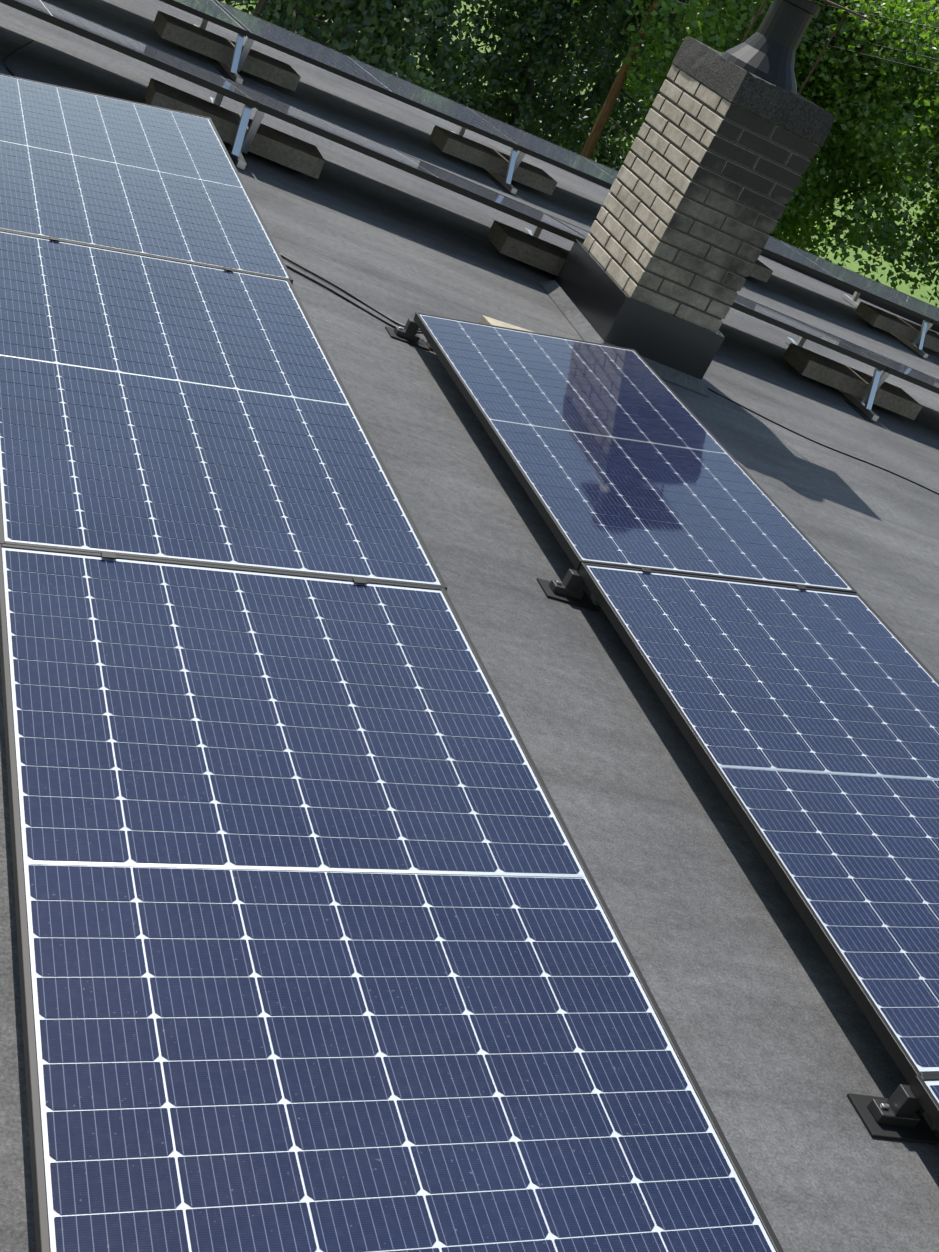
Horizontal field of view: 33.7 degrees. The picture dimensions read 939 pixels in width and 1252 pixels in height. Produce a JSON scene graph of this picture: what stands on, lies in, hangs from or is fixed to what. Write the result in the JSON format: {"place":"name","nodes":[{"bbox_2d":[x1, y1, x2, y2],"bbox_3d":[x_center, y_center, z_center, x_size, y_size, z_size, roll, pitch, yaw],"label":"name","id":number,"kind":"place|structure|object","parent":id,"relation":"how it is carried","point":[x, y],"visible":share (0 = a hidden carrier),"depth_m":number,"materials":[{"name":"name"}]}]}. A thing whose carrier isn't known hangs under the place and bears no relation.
{"place":"outdoors","nodes":[
{"label":"outdoors","id":0,"kind":"place"},
{"bbox_2d":[222,0,938,307],"bbox_3d":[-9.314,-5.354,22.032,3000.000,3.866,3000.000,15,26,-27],"label":"lawn","id":1,"kind":"structure","parent":0,"point":[854,266],"depth_m":97.71,"materials":[{"name":"green plant"}]},
{"bbox_2d":[218,0,447,84],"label":"spruce tree","id":2,"kind":"object","parent":1,"relation":"on","point":[377,22],"visible":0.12,"depth_m":22.39,"materials":[{"name":"green plant"}]},
{"bbox_2d":[231,0,478,98],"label":"spruce tree","id":3,"kind":"object","parent":1,"relation":"on","point":[432,48],"visible":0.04,"depth_m":26.76,"materials":[{"name":"green plant"}]},
{"bbox_2d":[425,0,635,158],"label":"spruce tree","id":4,"kind":"object","parent":1,"relation":"on","point":[543,22],"visible":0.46,"depth_m":37.41,"materials":[{"name":"green plant"}]},
{"bbox_2d":[488,0,702,167],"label":"spruce tree","id":5,"kind":"object","parent":1,"relation":"on","point":[617,37],"visible":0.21,"depth_m":43.59,"materials":[{"name":"green plant"}]},
{"bbox_2d":[533,0,725,122],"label":"deciduous tree","id":6,"kind":"object","parent":1,"relation":"on","point":[632,91],"depth_m":81.33,"materials":[{"name":"green plant"}]},
{"bbox_2d":[571,0,769,170],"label":"spruce tree","id":7,"kind":"object","parent":1,"relation":"on","point":[614,150],"depth_m":41.17,"materials":[{"name":"green plant"}]},
{"bbox_2d":[580,0,826,158],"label":"pine tree","id":8,"kind":"object","parent":1,"relation":"on","point":[601,121],"visible":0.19,"depth_m":34.00,"materials":[{"name":"brown plant"}]},
{"bbox_2d":[587,179,938,331],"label":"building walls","id":9,"kind":"structure","parent":1,"relation":"on","point":[891,309],"depth_m":14.58,"materials":[{"name":"grey"}]},
{"bbox_2d":[0,0,938,1251],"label":"roof felt","id":10,"kind":"object","parent":9,"relation":"on","point":[780,1044],"depth_m":5.15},
{"bbox_2d":[3,39,33,76],"bbox_3d":[-2.177,-2.689,7.373,0.141,0.132,1.425,21,24,-15],"label":"cable","id":11,"kind":"object","parent":10,"relation":"on","point":[11,53],"visible":0.6,"depth_m":7.66,"materials":[{"name":"black plastic"}]},
{"bbox_2d":[280,253,420,330],"bbox_3d":[-0.748,-1.696,6.777,1.514,0.215,0.138,37,25,20],"label":"cable","id":12,"kind":"object","parent":10,"relation":"on","point":[343,290],"visible":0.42,"depth_m":6.72,"materials":[{"name":"black plastic"}]},
{"bbox_2d":[285,264,422,333],"bbox_3d":[-0.788,-1.687,6.716,1.514,0.216,0.190,37,25,20],"label":"cable","id":13,"kind":"object","parent":10,"relation":"on","point":[342,296],"visible":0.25,"depth_m":6.63,"materials":[{"name":"black plastic"}]},
{"bbox_2d":[479,315,535,332],"bbox_3d":[0.222,-1.374,7.341,0.320,0.040,0.200,11,29,-34],"label":"osb offcut","id":14,"kind":"object","parent":10,"relation":"on","point":[488,320],"visible":0.25,"depth_m":7.32,"materials":[{"name":"beige wood"}]},
{"bbox_2d":[144,78,922,422],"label":"mounts","id":15,"kind":"object","parent":10,"relation":"on","point":[246,134],"visible":0.67,"depth_m":8.76,"materials":[{"name":"silver metal"}]},
{"bbox_2d":[0,0,255,107],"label":"solar panel","id":16,"kind":"object","parent":15,"relation":"on","point":[118,42],"visible":1,"depth_m":7.74,"materials":[{"name":"black"}]},
{"bbox_2d":[226,78,585,242],"bbox_3d":[-0.311,-2.595,8.730,2.116,0.161,1.090,15,26,-27],"label":"solar panel","id":17,"kind":"object","parent":15,"relation":"on","point":[290,114],"visible":0.81,"depth_m":8.48,"materials":[{"name":"black"}]},
{"bbox_2d":[545,213,886,370],"bbox_3d":[1.526,-2.077,9.630,2.116,0.161,1.090,15,26,-27],"label":"solar panel","id":18,"kind":"object","parent":15,"relation":"on","point":[774,317],"visible":0.58,"depth_m":9.53,"materials":[{"name":"black"}]},
{"bbox_2d":[808,324,938,393],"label":"solar panel","id":19,"kind":"object","parent":15,"relation":"on","point":[911,375],"visible":0.81,"depth_m":10.15,"materials":[{"name":"black"}]},
{"bbox_2d":[153,10,938,358],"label":"mounts","id":20,"kind":"object","parent":10,"relation":"on","point":[231,58],"visible":0.73,"depth_m":10.88,"materials":[{"name":"silver metal"}]},
{"bbox_2d":[159,0,247,36],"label":"solar panel","id":21,"kind":"object","parent":20,"relation":"on","point":[213,11],"visible":1,"depth_m":9.74,"materials":[{"name":"black"}]},
{"bbox_2d":[214,0,521,150],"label":"solar panel","id":22,"kind":"object","parent":20,"relation":"on","point":[274,36],"visible":0.98,"depth_m":10.59,"materials":[{"name":"black"}]},
{"bbox_2d":[471,109,618,188],"bbox_3d":[1.063,-3.428,11.821,2.090,0.071,1.040,12,28,-31],"label":"solar panel","id":23,"kind":"object","parent":20,"relation":"on","point":[566,159],"visible":0.42,"depth_m":11.46,"materials":[{"name":"black"}]},
{"bbox_2d":[760,236,931,321],"bbox_3d":[2.828,-3.039,12.909,2.090,0.071,1.040,12,28,-31],"label":"solar panel","id":24,"kind":"object","parent":20,"relation":"on","point":[814,264],"visible":0.81,"depth_m":12.86,"materials":[{"name":"black"}]},
{"bbox_2d":[866,277,938,325],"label":"solar panel","id":25,"kind":"object","parent":20,"relation":"on","point":[929,310],"visible":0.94,"depth_m":13.73,"materials":[{"name":"black"}]},
{"bbox_2d":[539,240,724,396],"bbox_3d":[0.892,-1.693,8.368,0.783,0.312,1.077,15,26,-27],"label":"chimney flashing","id":26,"kind":"object","parent":10,"relation":"on","point":[593,300],"visible":0.69,"depth_m":8.04,"materials":[{"name":"grey metal"}]},
{"bbox_2d":[385,318,938,1144],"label":"mounting brackets","id":27,"kind":"object","parent":10,"relation":"on","point":[897,1114],"visible":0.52,"depth_m":3.18,"materials":[{"name":"black metal"}]},
{"bbox_2d":[414,312,856,592],"bbox_3d":[0.535,-0.702,5.862,1.034,0.217,2.092,15,26,-27],"label":"solar panel","id":28,"kind":"object","parent":27,"relation":"on","point":[617,456],"visible":0.92,"depth_m":5.67,"materials":[{"name":"blue"}]},
{"bbox_2d":[578,562,938,1085],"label":"solar panel","id":29,"kind":"object","parent":27,"relation":"on","point":[807,722],"visible":0.96,"depth_m":4.21,"materials":[{"name":"blue"}]},
{"bbox_2d":[641,567,807,589],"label":"clamps","id":30,"kind":"object","parent":29,"relation":"on","point":[801,587],"visible":1,"depth_m":4.91,"materials":[{"name":"black metal"}]},
{"bbox_2d":[910,1075,938,1132],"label":"solar panel","id":31,"kind":"object","parent":27,"relation":"on","point":[925,1090],"visible":1,"depth_m":3.12,"materials":[{"name":"blue"}]},
{"bbox_2d":[583,65,818,332],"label":"chimney bricks","id":32,"kind":"object","parent":10,"relation":"on","point":[704,184],"visible":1,"depth_m":7.81,"materials":[{"name":"beige brick"}]},
{"bbox_2d":[672,36,834,145],"bbox_3d":[1.435,-2.730,7.861,0.600,0.156,0.895,15,26,-27],"label":"chimney cap","id":33,"kind":"object","parent":32,"relation":"on","point":[796,113],"visible":0.96,"depth_m":7.55,"materials":[{"name":"grey concrete"}]},
{"bbox_2d":[721,0,878,93],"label":"chimney cowl","id":34,"kind":"object","parent":33,"relation":"on","point":[766,51],"visible":0.92,"depth_m":7.54,"materials":[{"name":"grey metal"}]},
{"bbox_2d":[708,388,938,494],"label":"cable","id":35,"kind":"object","parent":10,"relation":"on","point":[822,444],"visible":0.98,"depth_m":8.38,"materials":[{"name":"black plastic"}]},
{"bbox_2d":[616,0,938,287],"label":"deciduous tree","id":36,"kind":"object","parent":1,"relation":"on","point":[845,88],"visible":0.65,"depth_m":31.60,"materials":[{"name":"green plant"}]},
{"bbox_2d":[769,0,938,247],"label":"pine tree","id":37,"kind":"object","parent":1,"relation":"on","point":[918,184],"visible":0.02,"depth_m":49.70,"materials":[{"name":"green plant"}]},
{"bbox_2d":[839,19,938,306],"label":"deciduous tree","id":38,"kind":"object","parent":1,"relation":"on","point":[885,234],"visible":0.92,"depth_m":31.07,"materials":[{"name":"green plant"}]},
{"bbox_2d":[676,1,938,72],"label":"power line","id":39,"kind":"object","parent":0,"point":[854,51],"visible":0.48,"depth_m":28.55,"materials":[{"name":"black metal"}]},
{"bbox_2d":[739,9,938,60],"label":"power line","id":40,"kind":"object","parent":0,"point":[885,47],"visible":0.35,"depth_m":28.86,"materials":[{"name":"black metal"}]},
{"bbox_2d":[814,2,938,28],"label":"power line","id":41,"kind":"object","parent":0,"point":[881,17],"visible":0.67,"depth_m":27.72,"materials":[{"name":"black metal"}]},
{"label":"mounts","id":42,"kind":"object","parent":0,"visible":0},
{"bbox_2d":[0,74,292,283],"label":"solar panel","id":43,"kind":"object","parent":42,"relation":"on","point":[85,167],"visible":0.94,"depth_m":5.87,"materials":[{"name":"blue"}]},
{"bbox_2d":[0,229,446,590],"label":"solar panel","id":44,"kind":"object","parent":42,"relation":"on","point":[155,407],"visible":0.94,"depth_m":4.12,"materials":[{"name":"blue"}]},
{"bbox_2d":[49,236,367,583],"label":"clamps","id":45,"kind":"object","parent":44,"relation":"on","point":[112,555],"visible":1,"depth_m":3.62,"materials":[{"name":"black metal"}]},
{"bbox_2d":[0,544,783,1251],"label":"solar panel","id":46,"kind":"object","parent":42,"relation":"on","point":[322,944],"visible":1,"depth_m":2.52,"materials":[{"name":"blue"}]}
]}

